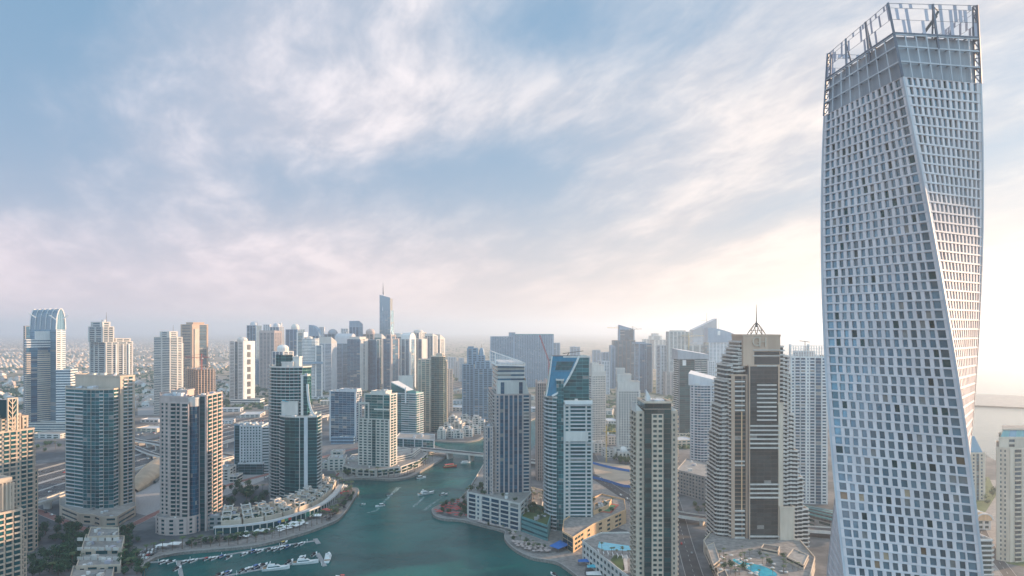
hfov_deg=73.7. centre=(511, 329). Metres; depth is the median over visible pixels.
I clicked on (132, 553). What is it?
tree
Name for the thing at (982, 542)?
window
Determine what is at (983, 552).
window
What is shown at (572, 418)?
window
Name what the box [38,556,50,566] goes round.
tree
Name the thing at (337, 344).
window
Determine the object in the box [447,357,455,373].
hazy tower
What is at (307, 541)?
pontoon
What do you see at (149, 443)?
highway overpass
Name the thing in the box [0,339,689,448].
buildings
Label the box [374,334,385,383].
tower
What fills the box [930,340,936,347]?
window
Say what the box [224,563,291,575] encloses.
pontoon
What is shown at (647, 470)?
window
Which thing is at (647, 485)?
window
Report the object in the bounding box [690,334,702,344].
window
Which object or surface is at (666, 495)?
window
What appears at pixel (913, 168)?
window
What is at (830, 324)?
window
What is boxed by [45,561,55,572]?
tree
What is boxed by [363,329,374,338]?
tower
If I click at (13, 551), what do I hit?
terraced tower
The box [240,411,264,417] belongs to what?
building
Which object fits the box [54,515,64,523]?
tree
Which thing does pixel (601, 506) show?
building
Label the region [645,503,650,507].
window
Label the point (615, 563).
podium building
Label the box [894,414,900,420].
window
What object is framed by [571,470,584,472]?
window
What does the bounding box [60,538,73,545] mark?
tree
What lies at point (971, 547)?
window
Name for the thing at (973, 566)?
window
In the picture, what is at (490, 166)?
sky
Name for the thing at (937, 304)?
window
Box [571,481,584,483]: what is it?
window
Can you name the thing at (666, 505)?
window
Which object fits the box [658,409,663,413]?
window
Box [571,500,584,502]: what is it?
window
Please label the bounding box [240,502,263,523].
terraced villa
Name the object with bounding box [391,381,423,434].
tower
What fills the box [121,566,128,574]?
tree
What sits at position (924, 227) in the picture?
window
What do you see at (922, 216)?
window
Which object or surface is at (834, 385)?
window
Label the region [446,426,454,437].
quay house
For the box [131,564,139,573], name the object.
tree
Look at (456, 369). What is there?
hazy tower
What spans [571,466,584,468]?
window
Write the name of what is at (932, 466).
window
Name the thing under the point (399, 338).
window
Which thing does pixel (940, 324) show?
window
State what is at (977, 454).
beach tower
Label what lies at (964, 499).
window
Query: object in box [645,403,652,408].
window
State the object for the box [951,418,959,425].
window
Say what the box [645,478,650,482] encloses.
window
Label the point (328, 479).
terraced villa
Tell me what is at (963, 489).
window
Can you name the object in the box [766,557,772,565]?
tree
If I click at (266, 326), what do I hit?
hazy tower
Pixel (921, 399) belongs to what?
window
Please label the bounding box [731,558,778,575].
swimming pool
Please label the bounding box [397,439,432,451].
window
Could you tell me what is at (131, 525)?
tree
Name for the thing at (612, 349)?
window
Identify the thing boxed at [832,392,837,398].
window
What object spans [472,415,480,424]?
quay house
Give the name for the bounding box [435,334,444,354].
tower
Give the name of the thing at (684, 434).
building
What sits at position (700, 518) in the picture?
street overpass
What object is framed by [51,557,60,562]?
tree
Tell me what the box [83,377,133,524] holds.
window
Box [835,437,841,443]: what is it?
window
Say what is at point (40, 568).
tree
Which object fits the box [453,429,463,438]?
quay house
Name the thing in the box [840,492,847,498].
window
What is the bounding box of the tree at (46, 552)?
[38,547,53,556]
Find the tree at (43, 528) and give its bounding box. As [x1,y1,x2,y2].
[38,521,50,534]
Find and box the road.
[35,351,1016,575]
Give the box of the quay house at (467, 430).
[462,425,472,436]
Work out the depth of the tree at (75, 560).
547.71 m
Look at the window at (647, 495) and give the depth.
467.97 m
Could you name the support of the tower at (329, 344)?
on the ground at (587, 344)
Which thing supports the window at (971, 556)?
in the twisted tower at (902, 199)
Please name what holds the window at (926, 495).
in the twisted tower at (902, 199)
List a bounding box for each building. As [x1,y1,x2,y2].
[34,430,64,438]
[136,425,159,431]
[140,418,159,422]
[222,407,242,411]
[222,418,234,423]
[222,464,242,482]
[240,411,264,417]
[311,395,328,399]
[320,400,328,404]
[322,449,357,470]
[397,433,434,452]
[453,399,461,403]
[453,405,461,410]
[521,505,550,540]
[531,487,542,505]
[562,493,625,552]
[582,532,631,575]
[593,440,606,452]
[593,499,611,514]
[601,447,612,457]
[606,408,613,414]
[606,418,615,423]
[606,434,615,444]
[678,432,689,435]
[678,436,689,446]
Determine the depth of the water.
647.34 m
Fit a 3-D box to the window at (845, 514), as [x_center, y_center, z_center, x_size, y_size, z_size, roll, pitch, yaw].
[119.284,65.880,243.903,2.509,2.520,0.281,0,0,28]
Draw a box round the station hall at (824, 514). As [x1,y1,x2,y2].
[804,505,832,526]
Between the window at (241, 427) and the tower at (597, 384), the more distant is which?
the tower at (597, 384)
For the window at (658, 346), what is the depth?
2007.11 m
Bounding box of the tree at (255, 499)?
[252,496,259,504]
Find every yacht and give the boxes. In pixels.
[262,561,289,571]
[292,557,318,564]
[324,552,331,562]
[418,489,433,495]
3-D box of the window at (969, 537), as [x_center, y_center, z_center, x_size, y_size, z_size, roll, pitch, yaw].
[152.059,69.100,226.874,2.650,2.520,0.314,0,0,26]
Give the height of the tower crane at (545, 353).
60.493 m
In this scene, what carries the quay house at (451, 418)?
on the ground at (587, 344)
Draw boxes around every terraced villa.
[221,504,241,524]
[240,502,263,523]
[254,500,281,520]
[269,497,297,516]
[283,493,310,511]
[295,489,319,506]
[302,485,325,501]
[318,484,330,497]
[322,474,335,489]
[322,480,333,493]
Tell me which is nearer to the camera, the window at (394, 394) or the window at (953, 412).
the window at (953, 412)
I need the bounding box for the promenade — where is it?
[133,418,585,575]
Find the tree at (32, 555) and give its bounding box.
[27,551,38,559]
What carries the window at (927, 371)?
in the twisted tower at (902, 199)
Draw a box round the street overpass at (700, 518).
[678,511,830,533]
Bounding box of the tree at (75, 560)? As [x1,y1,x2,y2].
[71,555,81,564]
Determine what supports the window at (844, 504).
in the twisted tower at (902, 199)
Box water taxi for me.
[443,463,456,467]
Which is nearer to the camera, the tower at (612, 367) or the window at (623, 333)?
the tower at (612, 367)
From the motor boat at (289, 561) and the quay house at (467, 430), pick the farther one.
the quay house at (467, 430)
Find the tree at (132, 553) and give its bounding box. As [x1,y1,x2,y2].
[129,549,137,556]
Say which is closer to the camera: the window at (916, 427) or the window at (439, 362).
the window at (916, 427)
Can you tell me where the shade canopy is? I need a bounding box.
[549,540,567,553]
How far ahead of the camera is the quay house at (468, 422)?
1320.53 m
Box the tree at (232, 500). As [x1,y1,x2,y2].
[227,497,235,503]
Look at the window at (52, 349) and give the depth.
1307.97 m
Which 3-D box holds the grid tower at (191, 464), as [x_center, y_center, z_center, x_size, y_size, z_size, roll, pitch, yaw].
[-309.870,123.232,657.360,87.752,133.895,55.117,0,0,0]
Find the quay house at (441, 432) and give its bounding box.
[437,426,446,438]
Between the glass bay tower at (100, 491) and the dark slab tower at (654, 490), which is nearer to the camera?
the dark slab tower at (654, 490)
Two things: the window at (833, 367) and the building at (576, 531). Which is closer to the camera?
the window at (833, 367)
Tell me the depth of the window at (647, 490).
467.97 m
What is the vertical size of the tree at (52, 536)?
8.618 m
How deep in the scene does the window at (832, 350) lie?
252.33 m
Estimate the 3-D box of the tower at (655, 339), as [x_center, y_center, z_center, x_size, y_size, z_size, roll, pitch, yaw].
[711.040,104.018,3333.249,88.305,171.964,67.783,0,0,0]
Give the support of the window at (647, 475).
in the dark slab tower at (654, 490)
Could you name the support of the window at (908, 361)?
in the twisted tower at (902, 199)
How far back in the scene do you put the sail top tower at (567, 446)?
646.95 m
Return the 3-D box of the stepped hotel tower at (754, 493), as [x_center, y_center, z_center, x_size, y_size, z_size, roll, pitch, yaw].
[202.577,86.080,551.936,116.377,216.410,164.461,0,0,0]
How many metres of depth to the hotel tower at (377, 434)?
911.70 m
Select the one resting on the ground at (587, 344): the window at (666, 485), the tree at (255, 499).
the tree at (255, 499)
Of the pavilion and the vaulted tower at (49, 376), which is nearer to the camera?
the pavilion
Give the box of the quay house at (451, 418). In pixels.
[448,415,459,423]
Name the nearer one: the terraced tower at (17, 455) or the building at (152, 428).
the terraced tower at (17, 455)
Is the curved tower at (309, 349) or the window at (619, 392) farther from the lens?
the curved tower at (309, 349)
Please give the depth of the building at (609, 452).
1013.12 m
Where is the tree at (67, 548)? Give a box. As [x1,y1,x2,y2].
[60,544,72,552]
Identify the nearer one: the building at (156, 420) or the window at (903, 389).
the window at (903, 389)
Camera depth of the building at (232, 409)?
1575.73 m
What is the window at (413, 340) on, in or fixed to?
in the tower at (408, 353)
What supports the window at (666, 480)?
in the dark slab tower at (654, 490)
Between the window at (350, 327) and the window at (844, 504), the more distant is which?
the window at (350, 327)
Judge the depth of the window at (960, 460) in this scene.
225.63 m
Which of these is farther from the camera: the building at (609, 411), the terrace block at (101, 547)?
the building at (609, 411)
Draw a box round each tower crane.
[539,336,550,373]
[601,426,614,461]
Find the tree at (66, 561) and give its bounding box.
[61,559,71,565]
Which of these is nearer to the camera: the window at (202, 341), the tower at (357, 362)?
the window at (202, 341)
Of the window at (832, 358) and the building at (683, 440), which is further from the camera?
the building at (683, 440)
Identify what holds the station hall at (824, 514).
on the ground at (587, 344)
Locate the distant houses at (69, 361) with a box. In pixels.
[0,339,447,374]
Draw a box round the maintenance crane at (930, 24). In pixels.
[917,7,938,37]
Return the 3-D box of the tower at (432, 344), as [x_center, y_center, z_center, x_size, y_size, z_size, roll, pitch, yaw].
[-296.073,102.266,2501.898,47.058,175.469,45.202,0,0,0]
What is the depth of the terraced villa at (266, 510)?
664.27 m
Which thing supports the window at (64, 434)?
in the building at (52, 434)
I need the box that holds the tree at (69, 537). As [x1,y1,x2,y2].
[63,533,74,540]
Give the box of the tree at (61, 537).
[55,532,69,541]
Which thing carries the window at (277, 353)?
in the tower at (282, 349)
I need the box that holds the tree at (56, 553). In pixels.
[50,550,61,556]
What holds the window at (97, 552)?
in the terrace block at (101, 547)
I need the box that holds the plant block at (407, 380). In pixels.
[398,375,414,389]
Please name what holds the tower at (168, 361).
on the ground at (587, 344)
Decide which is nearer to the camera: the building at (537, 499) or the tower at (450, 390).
the building at (537, 499)
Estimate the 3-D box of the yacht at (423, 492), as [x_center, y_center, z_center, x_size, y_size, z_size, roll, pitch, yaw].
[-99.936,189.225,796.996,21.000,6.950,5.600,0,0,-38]
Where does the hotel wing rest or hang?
on the ground at (587, 344)
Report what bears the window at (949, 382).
in the twisted tower at (902, 199)
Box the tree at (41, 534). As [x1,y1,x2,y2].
[38,530,44,540]
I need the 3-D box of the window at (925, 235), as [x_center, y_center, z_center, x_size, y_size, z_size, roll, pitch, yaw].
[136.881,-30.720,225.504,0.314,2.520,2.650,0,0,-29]
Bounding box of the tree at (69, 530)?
[63,526,74,534]
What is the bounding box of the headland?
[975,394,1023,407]
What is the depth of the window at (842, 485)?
245.28 m
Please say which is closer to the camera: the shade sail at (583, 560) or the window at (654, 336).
the shade sail at (583, 560)
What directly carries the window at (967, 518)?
in the twisted tower at (902, 199)
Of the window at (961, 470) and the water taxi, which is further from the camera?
the water taxi
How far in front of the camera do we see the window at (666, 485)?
467.97 m
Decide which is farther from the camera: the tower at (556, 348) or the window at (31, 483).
the tower at (556, 348)
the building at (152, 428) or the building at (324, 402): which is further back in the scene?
the building at (324, 402)
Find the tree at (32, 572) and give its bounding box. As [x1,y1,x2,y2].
[27,563,37,575]
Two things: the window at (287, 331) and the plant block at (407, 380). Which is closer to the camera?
the plant block at (407, 380)
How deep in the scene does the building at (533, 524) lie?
633.20 m
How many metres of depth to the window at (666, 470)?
467.97 m
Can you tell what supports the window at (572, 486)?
in the sail top tower at (567, 446)
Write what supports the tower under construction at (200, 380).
on the ground at (587, 344)
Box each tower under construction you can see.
[185,366,214,396]
[535,378,547,480]
[609,325,634,386]
[663,330,703,394]
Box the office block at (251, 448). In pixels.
[234,422,268,474]
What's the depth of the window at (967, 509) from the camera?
226.35 m
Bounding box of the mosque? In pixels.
[617,444,630,458]
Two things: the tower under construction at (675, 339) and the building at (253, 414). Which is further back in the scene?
the tower under construction at (675, 339)
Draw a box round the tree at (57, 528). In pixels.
[53,524,61,533]
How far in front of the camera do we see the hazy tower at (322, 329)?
2850.12 m
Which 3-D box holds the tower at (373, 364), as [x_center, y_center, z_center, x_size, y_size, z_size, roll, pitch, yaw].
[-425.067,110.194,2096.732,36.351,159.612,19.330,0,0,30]
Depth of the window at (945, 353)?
224.94 m
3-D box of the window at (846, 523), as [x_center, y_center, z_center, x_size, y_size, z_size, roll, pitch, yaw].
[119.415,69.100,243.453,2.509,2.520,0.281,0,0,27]
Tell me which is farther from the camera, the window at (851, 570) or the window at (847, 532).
the window at (847, 532)
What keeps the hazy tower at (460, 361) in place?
on the ground at (587, 344)
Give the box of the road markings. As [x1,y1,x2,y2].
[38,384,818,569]
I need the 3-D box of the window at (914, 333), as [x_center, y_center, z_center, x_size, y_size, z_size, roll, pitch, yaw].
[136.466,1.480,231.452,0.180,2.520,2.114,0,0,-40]
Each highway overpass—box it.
[135,438,233,460]
[135,445,233,464]
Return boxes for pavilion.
[977,510,993,529]
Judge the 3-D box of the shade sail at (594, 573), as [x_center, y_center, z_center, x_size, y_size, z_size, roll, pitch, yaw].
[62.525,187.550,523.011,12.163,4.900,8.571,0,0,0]
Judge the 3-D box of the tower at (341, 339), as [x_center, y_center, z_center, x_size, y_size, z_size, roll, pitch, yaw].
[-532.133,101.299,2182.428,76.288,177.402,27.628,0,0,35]
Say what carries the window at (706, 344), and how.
in the arc roof tower at (715, 342)
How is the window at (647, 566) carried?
in the dark slab tower at (654, 490)
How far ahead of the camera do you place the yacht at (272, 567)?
545.62 m
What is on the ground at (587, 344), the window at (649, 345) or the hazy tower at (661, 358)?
the hazy tower at (661, 358)
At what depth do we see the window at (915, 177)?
226.51 m
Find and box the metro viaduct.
[38,388,461,508]
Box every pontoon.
[150,539,313,562]
[176,561,182,575]
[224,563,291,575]
[316,553,326,566]
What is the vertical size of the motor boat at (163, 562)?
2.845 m
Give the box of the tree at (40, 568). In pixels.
[29,560,48,574]
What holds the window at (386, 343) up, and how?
in the tower at (390, 358)
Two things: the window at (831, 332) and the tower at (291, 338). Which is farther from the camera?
the tower at (291, 338)
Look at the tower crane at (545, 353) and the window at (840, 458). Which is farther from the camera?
the tower crane at (545, 353)
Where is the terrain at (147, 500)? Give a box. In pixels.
[34,376,1023,575]
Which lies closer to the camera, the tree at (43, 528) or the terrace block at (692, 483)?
the tree at (43, 528)
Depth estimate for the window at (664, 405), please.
467.97 m
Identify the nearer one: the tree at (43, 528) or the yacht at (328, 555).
the yacht at (328, 555)
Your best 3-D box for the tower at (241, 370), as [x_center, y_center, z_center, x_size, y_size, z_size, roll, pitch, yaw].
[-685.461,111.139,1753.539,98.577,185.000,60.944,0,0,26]
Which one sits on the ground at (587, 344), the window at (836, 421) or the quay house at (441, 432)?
the quay house at (441, 432)
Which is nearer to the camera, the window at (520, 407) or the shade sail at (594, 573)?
the shade sail at (594, 573)
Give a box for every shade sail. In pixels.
[154,543,167,549]
[168,542,180,544]
[578,559,588,561]
[586,571,601,574]
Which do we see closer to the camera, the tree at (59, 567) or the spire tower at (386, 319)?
the tree at (59, 567)
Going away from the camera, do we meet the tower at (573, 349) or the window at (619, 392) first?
the window at (619, 392)
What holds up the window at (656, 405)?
in the dark slab tower at (654, 490)
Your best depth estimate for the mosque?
994.68 m
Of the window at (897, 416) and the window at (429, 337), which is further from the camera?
the window at (429, 337)
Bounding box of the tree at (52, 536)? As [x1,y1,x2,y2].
[48,531,61,539]
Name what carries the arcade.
on the ground at (587, 344)
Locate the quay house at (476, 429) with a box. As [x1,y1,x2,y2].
[470,424,480,434]
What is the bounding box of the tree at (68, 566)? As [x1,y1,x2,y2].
[64,563,72,570]
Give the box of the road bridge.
[397,447,534,463]
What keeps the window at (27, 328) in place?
in the tower at (26, 331)
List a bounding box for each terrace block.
[70,527,124,575]
[678,458,706,500]
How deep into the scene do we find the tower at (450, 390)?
1563.19 m
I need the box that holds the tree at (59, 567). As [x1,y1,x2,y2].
[52,562,65,575]
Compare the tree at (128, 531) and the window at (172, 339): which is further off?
the window at (172, 339)
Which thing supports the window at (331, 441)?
in the tower at (343, 415)
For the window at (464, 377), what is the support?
in the turreted tower at (477, 374)
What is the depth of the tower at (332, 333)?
2516.87 m
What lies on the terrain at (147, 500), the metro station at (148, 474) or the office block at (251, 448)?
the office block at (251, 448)
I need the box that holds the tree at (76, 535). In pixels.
[73,532,84,539]
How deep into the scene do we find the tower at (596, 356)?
3299.94 m
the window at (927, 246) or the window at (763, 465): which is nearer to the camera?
the window at (927, 246)
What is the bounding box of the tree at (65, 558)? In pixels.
[59,555,68,562]
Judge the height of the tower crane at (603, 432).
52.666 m
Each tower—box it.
[0,397,37,552]
[0,475,26,575]
[23,326,29,413]
[24,308,77,430]
[59,373,135,526]
[88,313,132,374]
[154,331,182,414]
[155,387,239,535]
[180,322,207,387]
[229,337,264,403]
[247,322,261,384]
[259,330,281,388]
[263,324,270,329]
[269,323,283,344]
[269,355,321,499]
[272,345,293,363]
[285,324,304,355]
[297,332,322,396]
[309,325,321,338]
[318,337,336,391]
[319,327,324,336]
[324,329,337,339]
[329,388,361,443]
[335,334,355,388]
[341,328,348,333]
[342,389,427,476]
[347,337,367,390]
[349,321,362,336]
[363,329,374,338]
[368,339,379,391]
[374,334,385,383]
[380,287,393,336]
[382,335,398,389]
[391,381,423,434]
[395,333,402,375]
[401,333,415,387]
[410,330,426,338]
[416,339,426,385]
[417,353,447,432]
[425,334,437,358]
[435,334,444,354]
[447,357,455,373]
[447,369,452,412]
[454,361,457,377]
[458,358,463,381]
[462,345,492,420]
[467,350,531,530]
[490,332,553,386]
[543,351,592,530]
[554,343,559,354]
[570,346,579,354]
[589,362,605,441]
[592,350,600,362]
[598,361,609,393]
[601,352,608,360]
[610,346,614,388]
[613,368,639,458]
[629,389,678,575]
[632,342,651,392]
[649,333,665,368]
[652,351,652,390]
[656,345,666,394]
[672,348,708,432]
[688,370,716,461]
[689,318,716,344]
[703,305,814,575]
[703,328,732,375]
[707,360,714,375]
[787,341,827,503]
[821,2,983,575]
[970,436,985,499]
[996,425,1023,561]
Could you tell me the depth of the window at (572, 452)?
647.02 m
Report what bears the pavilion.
on the terrain at (147, 500)
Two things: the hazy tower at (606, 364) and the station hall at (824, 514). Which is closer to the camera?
the station hall at (824, 514)
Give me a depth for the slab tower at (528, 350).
2252.89 m
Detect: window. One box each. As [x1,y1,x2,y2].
[0,415,36,550]
[24,327,29,413]
[24,542,25,575]
[25,330,77,429]
[34,434,64,437]
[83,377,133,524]
[90,323,130,374]
[96,550,106,553]
[154,332,180,413]
[157,393,220,533]
[182,325,206,386]
[230,342,263,402]
[241,427,259,461]
[247,326,260,382]
[260,333,280,388]
[270,355,320,499]
[273,352,292,363]
[286,330,303,354]
[298,333,320,396]
[319,344,330,390]
[331,391,360,441]
[331,438,353,439]
[331,441,353,442]
[337,344,346,387]
[347,339,364,388]
[350,327,357,336]
[359,394,395,465]
[368,340,378,391]
[374,338,381,383]
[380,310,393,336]
[384,335,397,389]
[396,337,400,375]
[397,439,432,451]
[402,339,414,386]
[414,333,425,338]
[416,339,421,385]
[419,357,446,431]
[420,393,422,432]
[425,336,436,358]
[438,339,443,354]
[447,370,451,411]
[458,358,463,380]
[463,349,491,419]
[477,365,529,523]
[492,335,551,386]
[544,381,590,530]
[554,343,558,352]
[571,417,584,419]
[571,451,584,453]
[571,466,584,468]
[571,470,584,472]
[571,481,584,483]
[571,485,584,487]
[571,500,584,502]
[589,376,604,439]
[594,351,599,362]
[599,362,608,393]
[609,330,633,386]
[612,349,613,386]
[617,392,637,450]
[632,400,674,575]
[635,344,650,392]
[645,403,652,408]
[645,409,650,413]
[645,468,650,472]
[645,473,650,477]
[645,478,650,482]
[645,483,650,487]
[645,488,650,492]
[645,493,650,497]
[645,498,650,502]
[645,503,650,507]
[650,336,665,368]
[651,409,657,413]
[654,403,661,408]
[657,346,665,393]
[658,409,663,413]
[662,403,670,408]
[664,332,703,394]
[664,409,670,413]
[664,468,670,472]
[664,473,670,477]
[664,478,670,482]
[664,483,670,487]
[664,488,670,492]
[664,493,670,497]
[664,498,670,502]
[664,503,670,507]
[674,359,705,410]
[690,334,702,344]
[691,386,712,461]
[703,342,728,373]
[706,342,807,573]
[792,358,825,502]
[826,78,977,575]
[827,296,831,301]
[827,304,832,310]
[828,313,832,319]
[828,322,833,327]
[829,330,833,336]
[829,339,834,345]
[829,348,834,354]
[830,356,835,362]
[830,365,835,371]
[831,374,836,380]
[831,383,837,389]
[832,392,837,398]
[833,401,838,407]
[833,410,839,416]
[834,419,840,425]
[835,428,840,434]
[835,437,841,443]
[836,446,842,452]
[837,455,843,461]
[838,464,844,471]
[838,473,845,480]
[839,482,846,489]
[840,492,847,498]
[841,501,848,508]
[842,510,849,517]
[843,520,850,526]
[844,529,851,536]
[845,539,852,545]
[846,548,853,555]
[847,558,854,564]
[848,567,855,574]
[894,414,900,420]
[900,386,906,393]
[906,359,911,365]
[907,452,913,459]
[909,155,914,163]
[911,165,916,172]
[911,330,916,337]
[912,174,918,182]
[913,425,919,431]
[914,184,920,191]
[916,194,922,201]
[917,203,923,211]
[919,213,925,220]
[919,397,925,403]
[921,223,927,230]
[922,233,929,240]
[924,242,930,249]
[925,369,930,375]
[926,252,932,259]
[927,262,934,269]
[929,272,936,278]
[929,464,935,470]
[930,281,937,288]
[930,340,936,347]
[932,291,939,298]
[933,301,941,308]
[935,311,942,317]
[935,436,942,443]
[936,320,944,327]
[938,330,946,337]
[939,340,947,347]
[941,350,949,357]
[941,408,948,415]
[942,360,950,366]
[944,369,952,376]
[945,379,953,386]
[947,389,955,396]
[948,399,956,405]
[949,408,958,415]
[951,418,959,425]
[952,428,960,435]
[953,437,962,444]
[955,447,963,454]
[956,457,964,464]
[957,467,966,474]
[958,476,967,483]
[960,486,968,493]
[961,495,969,502]
[962,505,970,512]
[963,515,971,522]
[964,524,972,531]
[965,534,973,541]
[966,543,974,550]
[967,553,975,560]
[968,562,976,569]
[969,572,977,575]
[981,541,991,544]
[981,547,991,549]
[982,551,991,553]
[1000,495,1005,559]
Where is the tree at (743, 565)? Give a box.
[740,561,747,569]
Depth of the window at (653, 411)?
467.97 m
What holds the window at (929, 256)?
in the twisted tower at (902, 199)
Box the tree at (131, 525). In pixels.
[125,522,135,528]
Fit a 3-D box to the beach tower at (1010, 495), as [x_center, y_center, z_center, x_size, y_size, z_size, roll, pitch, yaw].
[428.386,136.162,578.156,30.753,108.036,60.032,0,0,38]
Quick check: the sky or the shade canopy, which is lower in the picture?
the shade canopy
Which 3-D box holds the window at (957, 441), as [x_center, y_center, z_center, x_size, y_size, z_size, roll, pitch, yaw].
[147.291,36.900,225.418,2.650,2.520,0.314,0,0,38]
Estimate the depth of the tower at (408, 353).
2191.04 m
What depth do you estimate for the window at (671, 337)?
1979.86 m
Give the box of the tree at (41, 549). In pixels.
[37,547,45,552]
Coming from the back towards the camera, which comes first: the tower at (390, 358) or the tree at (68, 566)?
the tower at (390, 358)
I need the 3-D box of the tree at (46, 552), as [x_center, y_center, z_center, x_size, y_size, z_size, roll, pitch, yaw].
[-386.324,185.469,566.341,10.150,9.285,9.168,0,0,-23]
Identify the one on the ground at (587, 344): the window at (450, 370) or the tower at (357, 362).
the tower at (357, 362)
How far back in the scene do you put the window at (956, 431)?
225.30 m
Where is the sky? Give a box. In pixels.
[0,0,1023,333]
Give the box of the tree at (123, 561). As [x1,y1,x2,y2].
[116,557,125,565]
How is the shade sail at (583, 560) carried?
on the pavement
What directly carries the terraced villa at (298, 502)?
on the ground at (587, 344)
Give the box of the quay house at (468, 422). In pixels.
[461,419,473,426]
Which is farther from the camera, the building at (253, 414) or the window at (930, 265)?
the building at (253, 414)
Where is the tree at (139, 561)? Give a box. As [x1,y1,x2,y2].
[132,557,143,566]
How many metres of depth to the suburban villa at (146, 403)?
1691.64 m
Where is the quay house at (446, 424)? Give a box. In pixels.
[444,422,450,428]
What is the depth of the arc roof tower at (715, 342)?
1944.78 m
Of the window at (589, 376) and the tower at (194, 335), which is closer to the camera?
the window at (589, 376)
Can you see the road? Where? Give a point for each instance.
(686, 548)
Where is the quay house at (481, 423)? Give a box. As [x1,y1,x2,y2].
[478,419,487,429]
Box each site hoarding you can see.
[593,462,629,471]
[593,476,630,487]
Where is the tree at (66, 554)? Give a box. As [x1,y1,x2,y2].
[60,551,71,557]
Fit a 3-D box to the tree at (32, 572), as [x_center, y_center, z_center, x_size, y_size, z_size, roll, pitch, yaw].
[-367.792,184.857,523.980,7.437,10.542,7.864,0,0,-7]
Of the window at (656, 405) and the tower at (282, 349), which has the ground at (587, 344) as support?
the tower at (282, 349)
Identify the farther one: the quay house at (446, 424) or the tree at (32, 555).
the quay house at (446, 424)
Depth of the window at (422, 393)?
1204.07 m
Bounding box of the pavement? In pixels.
[147,453,585,573]
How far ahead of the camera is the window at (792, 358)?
745.08 m
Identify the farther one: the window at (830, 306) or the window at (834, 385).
the window at (830, 306)
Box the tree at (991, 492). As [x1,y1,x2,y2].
[989,489,995,496]
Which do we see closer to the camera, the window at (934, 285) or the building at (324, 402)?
the window at (934, 285)
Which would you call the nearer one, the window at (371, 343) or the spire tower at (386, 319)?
the window at (371, 343)
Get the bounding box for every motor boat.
[158,559,168,564]
[223,569,231,575]
[251,563,260,569]
[258,562,267,568]
[284,559,292,564]
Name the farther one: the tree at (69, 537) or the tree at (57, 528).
the tree at (57, 528)
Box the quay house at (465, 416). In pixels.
[459,414,471,420]
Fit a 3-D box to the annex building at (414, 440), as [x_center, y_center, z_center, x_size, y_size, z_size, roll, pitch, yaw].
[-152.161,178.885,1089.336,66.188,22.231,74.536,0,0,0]
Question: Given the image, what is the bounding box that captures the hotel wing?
[980,534,993,575]
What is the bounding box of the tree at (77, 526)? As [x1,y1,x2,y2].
[72,521,81,531]
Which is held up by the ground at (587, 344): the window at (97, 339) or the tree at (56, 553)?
the tree at (56, 553)
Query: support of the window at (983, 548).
in the hotel wing
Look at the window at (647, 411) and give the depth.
467.97 m
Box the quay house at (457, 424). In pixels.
[451,419,464,429]
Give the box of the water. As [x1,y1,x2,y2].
[142,334,1023,575]
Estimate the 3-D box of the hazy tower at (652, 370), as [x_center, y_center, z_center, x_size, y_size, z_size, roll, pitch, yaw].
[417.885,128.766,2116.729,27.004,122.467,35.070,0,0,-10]
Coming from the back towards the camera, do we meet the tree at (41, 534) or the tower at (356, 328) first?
the tower at (356, 328)
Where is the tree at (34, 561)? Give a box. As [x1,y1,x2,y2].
[27,558,39,565]
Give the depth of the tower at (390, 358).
2060.96 m
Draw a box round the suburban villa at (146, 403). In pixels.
[141,401,152,405]
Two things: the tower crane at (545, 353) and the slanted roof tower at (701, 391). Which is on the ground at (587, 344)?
the slanted roof tower at (701, 391)
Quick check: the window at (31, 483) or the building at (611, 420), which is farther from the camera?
the building at (611, 420)
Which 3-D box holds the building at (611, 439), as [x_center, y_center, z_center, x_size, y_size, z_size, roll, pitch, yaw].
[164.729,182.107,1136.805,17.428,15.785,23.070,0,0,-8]
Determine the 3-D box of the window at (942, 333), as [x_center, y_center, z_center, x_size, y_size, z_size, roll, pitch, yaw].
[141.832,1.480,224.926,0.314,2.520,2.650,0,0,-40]
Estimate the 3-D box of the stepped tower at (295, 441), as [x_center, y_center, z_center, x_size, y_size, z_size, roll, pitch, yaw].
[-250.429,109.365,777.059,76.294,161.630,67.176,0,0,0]
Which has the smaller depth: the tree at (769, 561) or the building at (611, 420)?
the tree at (769, 561)
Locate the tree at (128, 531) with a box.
[126,527,132,534]
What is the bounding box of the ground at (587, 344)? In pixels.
[0,334,1023,575]
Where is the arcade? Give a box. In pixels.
[213,484,343,534]
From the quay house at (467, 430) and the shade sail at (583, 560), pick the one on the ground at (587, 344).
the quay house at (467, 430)
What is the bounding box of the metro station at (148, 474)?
[135,457,159,491]

